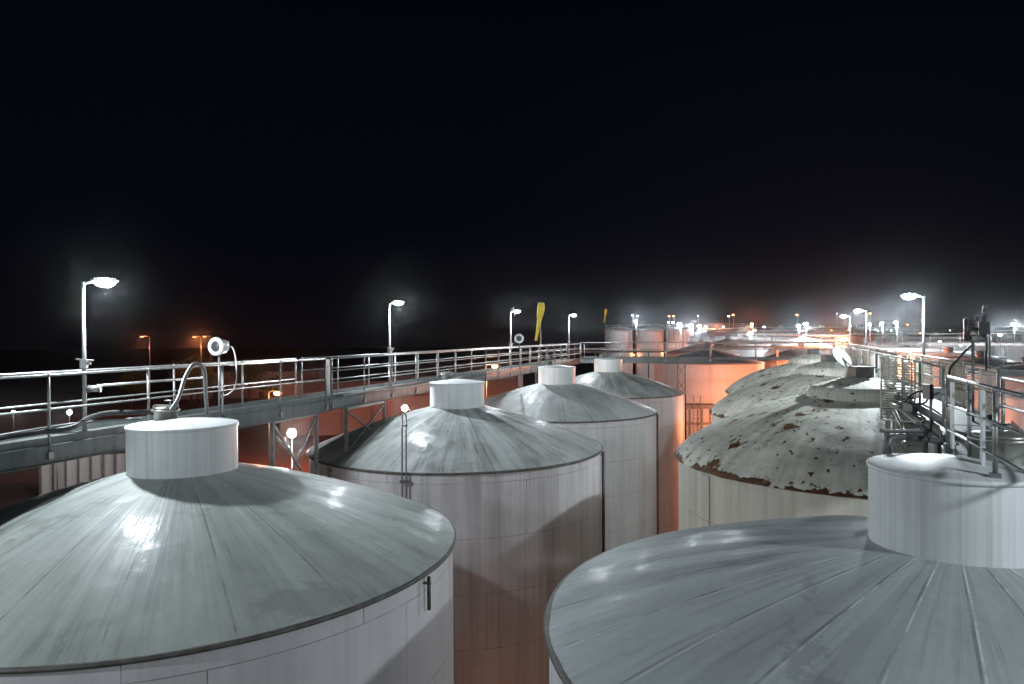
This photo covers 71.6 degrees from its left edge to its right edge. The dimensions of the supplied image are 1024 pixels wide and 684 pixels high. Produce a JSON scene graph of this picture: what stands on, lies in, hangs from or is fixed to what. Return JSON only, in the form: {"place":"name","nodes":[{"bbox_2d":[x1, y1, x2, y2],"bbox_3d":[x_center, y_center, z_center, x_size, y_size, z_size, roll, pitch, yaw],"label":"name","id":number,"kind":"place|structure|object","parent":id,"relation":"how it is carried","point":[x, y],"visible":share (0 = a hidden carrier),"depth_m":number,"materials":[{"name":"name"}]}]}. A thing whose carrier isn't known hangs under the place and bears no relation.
{"place":"outdoors","nodes":[
{"label":"outdoors","id":0,"kind":"place"},
{"bbox_2d":[0,346,664,508],"bbox_3d":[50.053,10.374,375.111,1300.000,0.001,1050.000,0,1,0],"label":"ground","id":1,"kind":"structure","parent":0,"point":[19,486],"depth_m":238.84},
{"bbox_2d":[67,410,71,422],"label":"floodlight","id":2,"kind":"object","parent":1,"relation":"on","point":[69,412],"visible":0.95,"depth_m":91.72,"materials":[{"name":"white glass"}]},
{"bbox_2d":[39,450,125,494],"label":"shed","id":3,"kind":"structure","parent":1,"relation":"on","point":[74,472],"depth_m":62.51,"materials":[{"name":"metal"}]},
{"bbox_2d":[113,364,151,409],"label":"tree","id":4,"kind":"object","parent":1,"relation":"on","point":[129,378],"visible":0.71,"depth_m":133.89,"materials":[{"name":"green plant"}]},
{"bbox_2d":[140,336,150,414],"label":"street lamp","id":5,"kind":"object","parent":1,"relation":"on","point":[149,370],"visible":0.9,"depth_m":117.97,"materials":[{"name":"metal"}]},
{"bbox_2d":[168,353,217,408],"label":"tree","id":6,"kind":"object","parent":1,"relation":"on","point":[171,374],"visible":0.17,"depth_m":136.95,"materials":[{"name":"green plant"}]},
{"bbox_2d":[176,357,216,408],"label":"tree","id":7,"kind":"object","parent":1,"relation":"on","point":[194,381],"visible":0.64,"depth_m":132.44,"materials":[{"name":"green plant"}]},
{"bbox_2d":[192,336,201,407],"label":"street lamp","id":8,"kind":"object","parent":1,"relation":"on","point":[201,373],"visible":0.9,"depth_m":128.01,"materials":[{"name":"metal"}]},
{"bbox_2d":[224,355,268,401],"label":"tree","id":9,"kind":"object","parent":1,"relation":"on","point":[251,375],"visible":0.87,"depth_m":139.57,"materials":[{"name":"green plant"}]},
{"bbox_2d":[179,358,324,399],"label":"shed","id":10,"kind":"structure","parent":1,"relation":"on","point":[287,370],"depth_m":163.36,"materials":[{"name":"metal"}]},
{"bbox_2d":[213,388,217,398],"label":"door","id":11,"kind":"structure","parent":10,"relation":"in","point":[215,394],"depth_m":160.78,"materials":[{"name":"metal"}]},
{"bbox_2d":[256,373,285,398],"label":"tree","id":12,"kind":"object","parent":1,"relation":"on","point":[266,389],"visible":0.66,"depth_m":131.49,"materials":[{"name":"green plant"}]},
{"bbox_2d":[268,390,278,465],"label":"street lamp","id":13,"kind":"object","parent":1,"relation":"on","point":[276,392],"visible":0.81,"depth_m":74.04,"materials":[{"name":"metal"}]},
{"bbox_2d":[280,379,518,435],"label":"shed","id":14,"kind":"structure","parent":1,"relation":"on","point":[331,422],"depth_m":101.77,"materials":[{"name":"metal"}]},
{"bbox_2d":[388,362,522,387],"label":"shed","id":15,"kind":"structure","parent":1,"relation":"on","point":[519,379],"depth_m":146.71,"materials":[{"name":"metal"}]},
{"bbox_2d":[486,364,497,398],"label":"street lamp","id":16,"kind":"object","parent":1,"relation":"on","point":[494,365],"visible":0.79,"depth_m":87.62,"materials":[{"name":"metal"}]},
{"bbox_2d":[606,324,632,373],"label":"storage tank","id":17,"kind":"object","parent":1,"relation":"on","point":[612,335],"visible":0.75,"depth_m":201.72,"materials":[{"name":"metal"}]},
{"bbox_2d":[635,324,663,379],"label":"storage tank","id":18,"kind":"object","parent":1,"relation":"on","point":[649,336],"visible":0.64,"depth_m":201.60,"materials":[{"name":"metal"}]},
{"bbox_2d":[666,325,693,348],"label":"storage tank","id":19,"kind":"object","parent":1,"relation":"on","point":[687,333],"visible":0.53,"depth_m":204.58,"materials":[{"name":"metal"}]},
{"bbox_2d":[614,324,754,374],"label":"elevated walkway","id":20,"kind":"structure","parent":1,"relation":"on","point":[667,329],"depth_m":195.91,"materials":[{"name":"paint"}]},
{"bbox_2d":[688,327,727,345],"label":"storage tank","id":21,"kind":"object","parent":1,"relation":"on","point":[711,333],"visible":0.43,"depth_m":155.54,"materials":[{"name":"metal"}]},
{"bbox_2d":[715,325,763,339],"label":"storage tank","id":22,"kind":"object","parent":1,"relation":"on","point":[733,333],"visible":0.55,"depth_m":139.34,"materials":[{"name":"metal"}]},
{"bbox_2d":[754,325,814,339],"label":"storage tank","id":23,"kind":"object","parent":1,"relation":"on","point":[782,330],"visible":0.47,"depth_m":134.46,"materials":[{"name":"metal"}]},
{"bbox_2d":[738,327,880,339],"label":"elevated walkway","id":24,"kind":"structure","parent":1,"relation":"on","point":[801,334],"depth_m":125.56,"materials":[{"name":"paint"}]},
{"bbox_2d":[793,325,856,345],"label":"storage tank","id":25,"kind":"object","parent":1,"relation":"on","point":[821,329],"visible":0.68,"depth_m":135.91,"materials":[{"name":"metal"}]},
{"bbox_2d":[843,325,888,346],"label":"storage tank","id":26,"kind":"object","parent":1,"relation":"on","point":[860,340],"visible":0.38,"depth_m":144.57,"materials":[{"name":"metal"}]},
{"bbox_2d":[863,332,921,347],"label":"storage tank","id":27,"kind":"object","parent":1,"relation":"on","point":[897,338],"visible":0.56,"depth_m":126.00,"materials":[{"name":"metal"}]},
{"bbox_2d":[899,332,951,346],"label":"storage tank","id":28,"kind":"object","parent":1,"relation":"on","point":[935,336],"visible":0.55,"depth_m":120.20,"materials":[{"name":"metal"}]},
{"bbox_2d":[857,326,1023,335],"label":"elevated walkway","id":29,"kind":"structure","parent":1,"relation":"on","point":[933,329],"depth_m":143.87,"materials":[{"name":"paint"}]},
{"bbox_2d":[929,331,1013,355],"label":"storage tank","id":30,"kind":"object","parent":1,"relation":"on","point":[955,339],"visible":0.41,"depth_m":112.56,"materials":[{"name":"metal"}]},
{"bbox_2d":[991,336,1022,359],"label":"storage tank","id":31,"kind":"object","parent":1,"relation":"on","point":[1012,354],"visible":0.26,"depth_m":107.35,"materials":[{"name":"metal"}]},
{"bbox_2d":[0,0,1023,349],"label":"sky","id":32,"kind":"structure","parent":0,"point":[246,173],"materials":[{"name":"black"}]},
{"bbox_2d":[603,309,606,353],"bbox_3d":[8.144,-0.905,61.999,0.308,4.013,0.188,0,1,0],"label":"windsock","id":33,"kind":"object","parent":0,"point":[605,311],"visible":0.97,"depth_m":61.98,"materials":[{"name":"fabric"}]},
{"bbox_2d":[869,313,870,346],"bbox_3d":[31.273,-1.034,61.995,0.198,3.039,0.193,0,1,0],"label":"lamp","id":34,"kind":"object","parent":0,"point":[870,329],"visible":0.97,"depth_m":61.98,"materials":[{"name":"metal"}]},
{"bbox_2d":[1005,388,1023,429],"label":"storage tank","id":35,"kind":"object","parent":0,"point":[1016,417],"visible":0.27,"depth_m":37.15,"materials":[{"name":"metal"}]},
{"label":"bund slab","id":36,"kind":"structure","parent":0,"visible":0},
{"bbox_2d":[0,400,455,683],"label":"storage tank","id":37,"kind":"object","parent":36,"relation":"on","point":[186,550],"visible":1,"depth_m":9.70,"materials":[{"name":"metal"}]},
{"bbox_2d":[169,362,208,416],"bbox_3d":[-5.843,0.896,12.814,0.181,1.059,1.265,0,1,7],"label":"hose","id":38,"kind":"object","parent":37,"relation":"attached to","point":[182,384],"visible":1,"depth_m":13.04,"materials":[{"name":"metal"}]},
{"bbox_2d":[287,429,295,469],"bbox_3d":[-9.247,8.714,29.925,0.380,10.126,0.437,0,1,-17],"label":"floodlight","id":39,"kind":"object","parent":36,"relation":"on","point":[291,433],"visible":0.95,"depth_m":29.80,"materials":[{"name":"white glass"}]},
{"bbox_2d":[307,369,604,683],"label":"storage tank","id":40,"kind":"object","parent":36,"relation":"on","point":[517,500],"visible":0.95,"depth_m":19.10,"materials":[{"name":"metal"}]},
{"bbox_2d":[344,400,385,452],"bbox_3d":[-4.377,2.525,21.284,0.273,1.369,2.477,0,1,18],"label":"walkway trestle","id":41,"kind":"object","parent":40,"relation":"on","point":[382,407],"visible":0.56,"depth_m":20.79,"materials":[{"name":"metal"}]},
{"bbox_2d":[0,343,580,473],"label":"elevated walkway","id":42,"kind":"structure","parent":41,"relation":"on","point":[22,453],"depth_m":16.38,"materials":[{"name":"paint"}]},
{"bbox_2d":[0,417,141,434],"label":"cable","id":43,"kind":"object","parent":42,"relation":"on","point":[101,420],"visible":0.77,"depth_m":12.32,"materials":[{"name":"metal"}]},
{"bbox_2d":[0,409,153,440],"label":"hose","id":44,"kind":"object","parent":42,"relation":"on","point":[80,422],"visible":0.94,"depth_m":11.73,"materials":[{"name":"black rubber"}]},
{"bbox_2d":[75,278,118,432],"bbox_3d":[-7.495,0.232,12.822,0.671,2.780,0.260,0,1,-14],"label":"led mast","id":45,"kind":"object","parent":42,"relation":"on","point":[101,282],"visible":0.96,"depth_m":12.75,"materials":[{"name":"metal"}]},
{"bbox_2d":[208,337,236,411],"bbox_3d":[-6.373,0.721,15.606,0.479,1.654,0.426,0,1,30],"label":"siren","id":46,"kind":"object","parent":42,"relation":"attached to","point":[217,346],"visible":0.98,"depth_m":15.57,"materials":[{"name":"metal"}]},
{"bbox_2d":[386,300,405,386],"bbox_3d":[-3.934,0.054,23.916,0.671,2.900,0.260,0,1,20],"label":"led mast","id":47,"kind":"object","parent":42,"relation":"on","point":[389,348],"visible":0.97,"depth_m":23.95,"materials":[{"name":"metal"}]},
{"bbox_2d":[341,377,461,396],"bbox_3d":[-3.358,1.451,23.814,0.070,0.127,8.815,0,1,18],"label":"cable","id":48,"kind":"object","parent":42,"relation":"on","point":[373,390],"visible":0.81,"depth_m":22.15,"materials":[{"name":"metal"}]},
{"bbox_2d":[509,310,520,367],"bbox_3d":[0.136,-0.146,36.715,0.671,3.030,0.260,0,1,20],"label":"led mast","id":49,"kind":"object","parent":42,"relation":"on","point":[515,311],"visible":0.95,"depth_m":36.75,"materials":[{"name":"metal"}]},
{"bbox_2d":[514,334,523,368],"bbox_3d":[0.370,0.443,33.554,0.455,1.678,0.425,0,1,11],"label":"siren","id":50,"kind":"object","parent":42,"relation":"attached to","point":[519,338],"visible":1,"depth_m":33.38,"materials":[{"name":"metal"}]},
{"bbox_2d":[535,302,544,365],"bbox_3d":[1.364,-0.289,34.489,0.449,3.344,0.307,0,1,-22],"label":"windsock","id":51,"kind":"object","parent":42,"relation":"on","point":[540,309],"visible":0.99,"depth_m":34.45,"materials":[{"name":"fabric"}]},
{"bbox_2d":[568,314,576,359],"bbox_3d":[4.173,-0.356,49.414,0.671,3.180,0.260,0,1,20],"label":"led mast","id":52,"kind":"object","parent":42,"relation":"on","point":[568,331],"visible":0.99,"depth_m":49.47,"materials":[{"name":"metal"}]},
{"bbox_2d":[399,412,409,497],"bbox_3d":[-2.777,3.632,18.383,0.260,3.624,0.100,0,1,0],"label":"pipe","id":53,"kind":"object","parent":40,"relation":"attached to","point":[402,481],"visible":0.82,"depth_m":18.36,"materials":[{"name":"metal"}]},
{"bbox_2d":[402,405,407,411],"bbox_3d":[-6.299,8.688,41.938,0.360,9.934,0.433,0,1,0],"label":"floodlight","id":54,"kind":"object","parent":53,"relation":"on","point":[404,408],"visible":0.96,"depth_m":41.73,"materials":[{"name":"white glass"}]},
{"bbox_2d":[484,358,658,550],"bbox_3d":[2.159,7.231,33.803,9.392,12.909,9.392,0,1,0],"label":"storage tank","id":55,"kind":"object","parent":36,"relation":"on","point":[624,431],"visible":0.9,"depth_m":30.52,"materials":[{"name":"metal"}]},
{"bbox_2d":[570,344,672,377],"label":"elevated walkway","id":56,"kind":"structure","parent":36,"relation":"on","point":[653,351],"depth_m":117.10,"materials":[{"name":"paint"}]},
{"bbox_2d":[575,352,685,533],"bbox_3d":[6.066,7.115,44.543,9.392,12.909,9.392,0,1,0],"label":"storage tank","id":57,"kind":"object","parent":36,"relation":"on","point":[608,374],"visible":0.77,"depth_m":41.32,"materials":[{"name":"metal"}]},
{"bbox_2d":[677,364,685,433],"bbox_3d":[11.638,7.489,48.750,0.756,12.030,0.237,0,1,16],"label":"walkway trestle","id":58,"kind":"object","parent":36,"relation":"on","point":[684,373],"visible":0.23,"depth_m":48.66,"materials":[{"name":"metal"}]},
{"bbox_2d":[686,395,714,438],"bbox_3d":[14.752,8.777,55.657,2.332,9.298,1.450,0,1,0],"label":"access stair","id":59,"kind":"object","parent":36,"relation":"on","point":[697,406],"visible":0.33,"depth_m":54.99,"materials":[{"name":"metal"}]},
{"bbox_2d":[664,339,739,356],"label":"storage tank","id":60,"kind":"object","parent":36,"relation":"on","point":[673,353],"visible":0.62,"depth_m":90.07,"materials":[{"name":"metal"}]},
{"bbox_2d":[654,343,764,437],"bbox_3d":[18.134,6.720,65.564,9.900,13.200,9.900,0,1,0],"label":"storage tank","id":61,"kind":"object","parent":36,"relation":"on","point":[712,381],"visible":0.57,"depth_m":61.22,"materials":[{"name":"metal"}]},
{"bbox_2d":[713,335,762,356],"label":"storage tank","id":62,"kind":"object","parent":36,"relation":"on","point":[747,353],"visible":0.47,"depth_m":104.06,"materials":[{"name":"metal"}]},
{"bbox_2d":[707,334,771,356],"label":"storage tank","id":63,"kind":"object","parent":36,"relation":"on","point":[765,353],"visible":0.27,"depth_m":107.29,"materials":[{"name":"metal"}]},
{"bbox_2d":[686,333,844,348],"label":"elevated walkway","id":64,"kind":"structure","parent":36,"relation":"on","point":[834,342],"depth_m":97.86,"materials":[{"name":"paint"}]},
{"bbox_2d":[725,349,821,394],"bbox_3d":[16.629,6.980,39.116,9.359,13.170,9.359,0,1,0],"label":"storage tank","id":65,"kind":"object","parent":36,"relation":"on","point":[793,364],"visible":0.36,"depth_m":38.39,"materials":[{"name":"metal"}]},
{"bbox_2d":[712,335,848,365],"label":"elevated walkway","id":66,"kind":"structure","parent":36,"relation":"on","point":[777,347],"depth_m":73.99,"materials":[{"name":"paint"}]},
{"bbox_2d":[709,354,852,422],"bbox_3d":[12.801,7.094,28.591,9.359,13.170,9.359,0,1,0],"label":"storage tank","id":67,"kind":"object","parent":36,"relation":"on","point":[803,379],"visible":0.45,"depth_m":27.57,"materials":[{"name":"metal"}]},
{"bbox_2d":[830,342,1000,438],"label":"elevated walkway","id":68,"kind":"structure","parent":67,"relation":"on","point":[888,365],"depth_m":15.22,"materials":[{"name":"paint"}]},
{"bbox_2d":[580,341,851,363],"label":"cross bridge","id":69,"kind":"structure","parent":68,"relation":"attached to","point":[665,359],"depth_m":48.54,"materials":[{"name":"paint"}]},
{"bbox_2d":[840,315,850,358],"bbox_3d":[20.114,-0.281,42.728,0.671,2.713,0.260,0,1,20],"label":"led mast","id":70,"kind":"object","parent":68,"relation":"on","point":[849,339],"visible":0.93,"depth_m":42.63,"materials":[{"name":"metal"}]},
{"bbox_2d":[853,309,867,347],"bbox_3d":[16.605,-0.197,33.728,0.671,2.741,0.260,0,1,20],"label":"led mast","id":71,"kind":"object","parent":68,"relation":"on","point":[860,310],"visible":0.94,"depth_m":33.62,"materials":[{"name":"metal"}]},
{"bbox_2d":[886,400,921,425],"bbox_3d":[11.290,1.347,22.919,0.154,0.100,21.920,0,1,21],"label":"pipe","id":72,"kind":"object","parent":68,"relation":"attached to","point":[913,419],"visible":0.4,"depth_m":13.83,"materials":[{"name":"metal"}]},
{"bbox_2d":[903,397,917,411],"bbox_3d":[8.020,1.256,14.285,0.170,0.290,0.220,0,1,-20],"label":"valve box","id":73,"kind":"object","parent":72,"relation":"attached to","point":[907,407],"visible":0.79,"depth_m":14.22,"materials":[{"name":"metal"}]},
{"bbox_2d":[894,401,933,422],"bbox_3d":[11.444,1.345,22.859,0.122,0.124,21.888,0,1,21],"label":"pipe","id":74,"kind":"object","parent":68,"relation":"attached to","point":[914,414],"visible":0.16,"depth_m":13.61,"materials":[{"name":"metal"}]},
{"bbox_2d":[886,388,899,400],"bbox_3d":[8.956,1.230,16.685,0.170,0.290,0.220,0,1,-20],"label":"valve box","id":75,"kind":"object","parent":74,"relation":"attached to","point":[893,395],"visible":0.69,"depth_m":16.61,"materials":[{"name":"metal"}]},
{"bbox_2d":[900,293,928,357],"bbox_3d":[11.029,-0.002,19.429,0.671,2.664,0.260,0,1,20],"label":"led mast","id":76,"kind":"object","parent":68,"relation":"on","point":[913,296],"visible":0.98,"depth_m":19.33,"materials":[{"name":"metal"}]},
{"bbox_2d":[904,390,928,404],"bbox_3d":[7.477,1.027,13.136,0.431,0.281,0.128,0,1,45],"label":"hose","id":77,"kind":"object","parent":68,"relation":"hanging from","point":[910,395],"visible":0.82,"depth_m":13.14,"materials":[{"name":"black rubber"}]},
{"bbox_2d":[907,396,941,415],"bbox_3d":[11.705,1.237,22.755,0.112,0.114,21.912,0,1,21],"label":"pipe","id":78,"kind":"object","parent":68,"relation":"on","point":[935,410],"visible":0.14,"depth_m":13.77,"materials":[{"name":"metal"}]},
{"bbox_2d":[923,384,945,429],"bbox_3d":[7.565,1.155,12.611,0.410,0.809,0.220,0,1,0],"label":"hose reel","id":79,"kind":"object","parent":68,"relation":"attached to","point":[930,392],"visible":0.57,"depth_m":12.59,"materials":[{"name":"metal"}]},
{"bbox_2d":[948,305,989,420],"bbox_3d":[8.129,0.492,12.634,0.633,2.274,0.538,0,1,32],"label":"siren","id":80,"kind":"object","parent":68,"relation":"attached to","point":[982,328],"visible":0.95,"depth_m":12.56,"materials":[{"name":"metal"}]},
{"bbox_2d":[543,423,1023,683],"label":"storage tank","id":81,"kind":"object","parent":36,"relation":"on","point":[915,575],"visible":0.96,"depth_m":7.31,"materials":[{"name":"metal"}]},
{"bbox_2d":[940,375,1023,478],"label":"platform","id":82,"kind":"structure","parent":81,"relation":"attached to","point":[952,432],"depth_m":8.37,"materials":[{"name":"paint"}]},
{"bbox_2d":[893,409,907,447],"bbox_3d":[6.643,1.452,12.102,0.140,0.417,1.989,0,1,24],"label":"bent pipe","id":83,"kind":"object","parent":82,"relation":"attached to","point":[901,425],"visible":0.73,"depth_m":12.27,"materials":[{"name":"metal"}]},
{"bbox_2d":[879,429,931,432],"bbox_3d":[6.380,1.443,11.514,0.823,0.064,0.060,0,1,0],"label":"straight pipe","id":84,"kind":"object","parent":82,"relation":"attached to","point":[905,430],"visible":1,"depth_m":11.50,"materials":[{"name":"metal"}]},
{"bbox_2d":[884,434,958,453],"bbox_3d":[5.579,1.355,9.660,1.569,0.298,0.109,-1,1,-28],"label":"bent pipe","id":85,"kind":"object","parent":82,"relation":"on","point":[890,439],"visible":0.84,"depth_m":9.45,"materials":[{"name":"metal"}]},
{"bbox_2d":[986,414,999,429],"bbox_3d":[6.416,1.182,9.252,0.118,0.406,0.759,0,1,9],"label":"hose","id":86,"kind":"object","parent":82,"relation":"hanging from","point":[989,416],"visible":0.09,"depth_m":9.55,"materials":[{"name":"black rubber"}]},
{"bbox_2d":[758,343,825,368],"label":"storage tank","id":87,"kind":"object","parent":36,"relation":"on","point":[786,353],"visible":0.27,"depth_m":80.10,"materials":[{"name":"metal"}]},
{"bbox_2d":[771,334,844,354],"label":"storage tank","id":88,"kind":"object","parent":36,"relation":"on","point":[804,338],"visible":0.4,"depth_m":104.65,"materials":[{"name":"metal"}]},
{"bbox_2d":[674,347,1008,529],"bbox_3d":[8.961,6.961,18.171,9.359,13.661,9.359,0,1,0],"label":"storage tank","id":89,"kind":"object","parent":36,"relation":"on","point":[813,449],"visible":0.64,"depth_m":15.98,"materials":[{"name":"metal"}]},
{"bbox_2d":[836,336,847,346],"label":"street lamp","id":90,"kind":"object","parent":36,"relation":"on","point":[843,338],"visible":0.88,"depth_m":70.67,"materials":[{"name":"metal"}]},
{"bbox_2d":[867,342,943,353],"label":"storage tank","id":91,"kind":"object","parent":36,"relation":"on","point":[906,347],"visible":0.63,"depth_m":88.48,"materials":[{"name":"metal"}]},
{"bbox_2d":[880,344,970,359],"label":"storage tank","id":92,"kind":"object","parent":36,"relation":"on","point":[919,351],"visible":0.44,"depth_m":77.88,"materials":[{"name":"metal"}]},
{"bbox_2d":[921,427,941,453],"bbox_3d":[8.195,7.750,13.884,0.280,12.170,1.675,0,1,21],"label":"walkway trestle","id":93,"kind":"object","parent":36,"relation":"on","point":[937,448],"visible":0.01,"depth_m":14.26,"materials":[{"name":"metal"}]},
{"bbox_2d":[876,333,1022,356],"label":"elevated walkway","id":94,"kind":"structure","parent":36,"relation":"on","point":[930,343],"depth_m":85.90,"materials":[{"name":"paint"}]},
{"bbox_2d":[898,347,1005,379],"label":"storage tank","id":95,"kind":"object","parent":36,"relation":"on","point":[948,353],"visible":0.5,"depth_m":67.65,"materials":[{"name":"metal"}]},
{"bbox_2d":[926,350,1021,386],"bbox_3d":[38.735,6.985,58.547,9.400,12.590,9.400,0,1,0],"label":"storage tank","id":96,"kind":"object","parent":36,"relation":"on","point":[979,358],"visible":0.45,"depth_m":57.19,"materials":[{"name":"metal"}]},
{"bbox_2d":[947,357,1023,408],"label":"storage tank","id":97,"kind":"object","parent":36,"relation":"on","point":[1010,385],"visible":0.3,"depth_m":45.86,"materials":[{"name":"metal"}]},
{"bbox_2d":[968,330,1023,413],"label":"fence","id":98,"kind":"object","parent":36,"relation":"on","point":[1011,372],"visible":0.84,"depth_m":29.34,"materials":[{"name":"metal"}]},
{"label":"road","id":99,"kind":"structure","parent":0,"visible":0},
{"bbox_2d":[270,414,318,474],"bbox_3d":[-5.477,7.870,18.084,0.268,11.990,2.210,0,1,16],"label":"walkway trestle","id":100,"kind":"object","parent":99,"relation":"on","point":[273,428],"visible":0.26,"depth_m":18.11,"materials":[{"name":"metal"}]},
{"bbox_2d":[535,372,537,383],"bbox_3d":[1.597,7.635,40.251,0.271,11.990,1.845,0,1,18],"label":"walkway trestle","id":101,"kind":"object","parent":99,"relation":"on","point":[536,378],"visible":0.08,"depth_m":39.41,"materials":[{"name":"metal"}]}
]}

